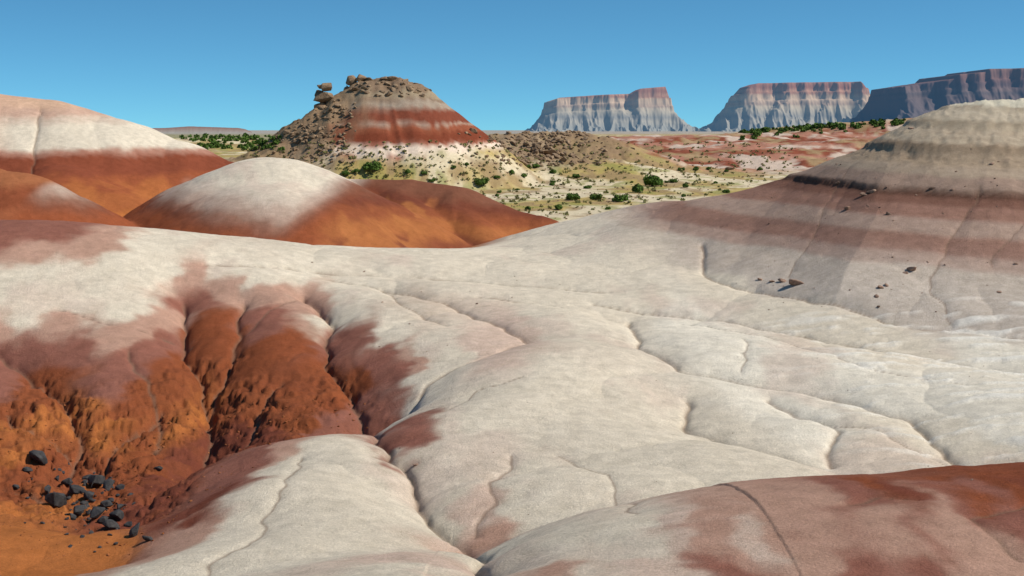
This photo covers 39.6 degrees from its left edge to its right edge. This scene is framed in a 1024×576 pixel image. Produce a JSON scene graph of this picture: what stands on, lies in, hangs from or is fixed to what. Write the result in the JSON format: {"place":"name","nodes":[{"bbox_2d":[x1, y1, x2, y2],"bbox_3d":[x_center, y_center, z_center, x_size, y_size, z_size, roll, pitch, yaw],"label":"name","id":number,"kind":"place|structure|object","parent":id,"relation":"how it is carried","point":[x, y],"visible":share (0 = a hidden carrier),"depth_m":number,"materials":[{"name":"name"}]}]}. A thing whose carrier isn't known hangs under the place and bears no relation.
{"place":"outdoors","nodes":[
{"label":"outdoors","id":0,"kind":"place"},
{"bbox_2d":[0,77,1023,575],"bbox_3d":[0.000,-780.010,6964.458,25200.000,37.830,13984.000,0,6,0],"label":"badlands terrain","id":1,"kind":"structure","parent":0,"point":[590,389],"depth_m":81.15,"materials":[{"name":"stone"}]},
{"bbox_2d":[12,450,162,551],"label":"basalt boulders","id":2,"kind":"object","parent":1,"relation":"on","point":[56,499],"visible":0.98,"depth_m":58.70,"materials":[{"name":"black stone"}]},
{"bbox_2d":[0,400,367,555],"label":"red clay rubble","id":3,"kind":"object","parent":1,"relation":"on","point":[194,429],"visible":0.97,"depth_m":69.66,"materials":[{"name":"brown stone"}]},
{"bbox_2d":[341,170,349,174],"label":"juniper tree","id":4,"kind":"object","parent":1,"relation":"on","point":[345,172],"visible":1,"depth_m":310.36,"materials":[{"name":"green plant"}]},
{"bbox_2d":[266,74,431,163],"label":"caprock boulders","id":5,"kind":"object","parent":1,"relation":"on","point":[322,97],"visible":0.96,"depth_m":332.40,"materials":[{"name":"stone"}]},
{"bbox_2d":[363,161,382,170],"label":"juniper tree","id":6,"kind":"object","parent":1,"relation":"on","point":[374,165],"visible":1,"depth_m":311.66,"materials":[{"name":"green plant"}]},
{"bbox_2d":[474,177,488,185],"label":"juniper tree","id":7,"kind":"object","parent":1,"relation":"on","point":[482,181],"visible":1,"depth_m":314.58,"materials":[{"name":"green plant"}]},
{"bbox_2d":[242,140,797,217],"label":"sagebrush","id":8,"kind":"object","parent":1,"relation":"on","point":[556,187],"visible":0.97,"depth_m":325.23,"materials":[{"name":"green plant"}]},
{"bbox_2d":[179,118,905,150],"bbox_3d":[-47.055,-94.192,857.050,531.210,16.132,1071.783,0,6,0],"label":"juniper woodland","id":9,"kind":"object","parent":1,"relation":"on","point":[260,141],"visible":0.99,"depth_m":713.35,"materials":[{"name":"green plant"}]},
{"bbox_2d":[349,128,763,218],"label":"rubble boulders","id":10,"kind":"object","parent":1,"relation":"on","point":[551,153],"visible":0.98,"depth_m":386.01,"materials":[{"name":"stone"}]},
{"bbox_2d":[555,204,562,208],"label":"juniper tree","id":11,"kind":"object","parent":1,"relation":"on","point":[558,206],"visible":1,"depth_m":248.59,"materials":[{"name":"green plant"}]},
{"bbox_2d":[566,192,579,199],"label":"juniper tree","id":12,"kind":"object","parent":1,"relation":"on","point":[571,196],"visible":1,"depth_m":272.17,"materials":[{"name":"green plant"}]},
{"bbox_2d":[589,193,602,199],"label":"juniper tree","id":13,"kind":"object","parent":1,"relation":"on","point":[595,197],"visible":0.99,"depth_m":272.52,"materials":[{"name":"green plant"}]},
{"bbox_2d":[525,87,698,130],"bbox_3d":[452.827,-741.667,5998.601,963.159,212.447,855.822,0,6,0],"label":"sandstone butte","id":14,"kind":"object","parent":1,"relation":"on","point":[647,109],"visible":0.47,"depth_m":5900.90,"materials":[{"name":"grey stone"}]},
{"bbox_2d":[612,194,628,201],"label":"juniper tree","id":15,"kind":"object","parent":1,"relation":"on","point":[622,197],"visible":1,"depth_m":269.74,"materials":[{"name":"green plant"}]},
{"bbox_2d":[244,127,1017,550],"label":"scattered stones","id":16,"kind":"object","parent":1,"relation":"on","point":[794,281],"visible":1,"depth_m":95.37,"materials":[{"name":"brown stone"}]},
{"bbox_2d":[631,183,643,192],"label":"juniper tree","id":17,"kind":"object","parent":1,"relation":"on","point":[637,187],"visible":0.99,"depth_m":301.99,"materials":[{"name":"green plant"}]},
{"bbox_2d":[643,173,663,185],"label":"juniper tree","id":18,"kind":"object","parent":1,"relation":"on","point":[652,180],"visible":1,"depth_m":327.90,"materials":[{"name":"green plant"}]},
{"bbox_2d":[693,81,869,131],"bbox_3d":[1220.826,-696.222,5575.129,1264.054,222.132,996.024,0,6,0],"label":"sandstone butte","id":19,"kind":"object","parent":1,"relation":"on","point":[761,105],"visible":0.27,"depth_m":5496.61,"materials":[{"name":"grey stone"}]},
{"bbox_2d":[849,68,1023,122],"bbox_3d":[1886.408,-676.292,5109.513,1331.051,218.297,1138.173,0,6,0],"label":"sandstone mesa","id":20,"kind":"structure","parent":1,"relation":"on","point":[919,97],"depth_m":4933.71,"materials":[{"name":"stone"}]},
{"bbox_2d":[0,0,1023,129],"label":"sky","id":21,"kind":"structure","parent":0,"point":[244,64],"materials":[{"name":"blue"}]}
]}

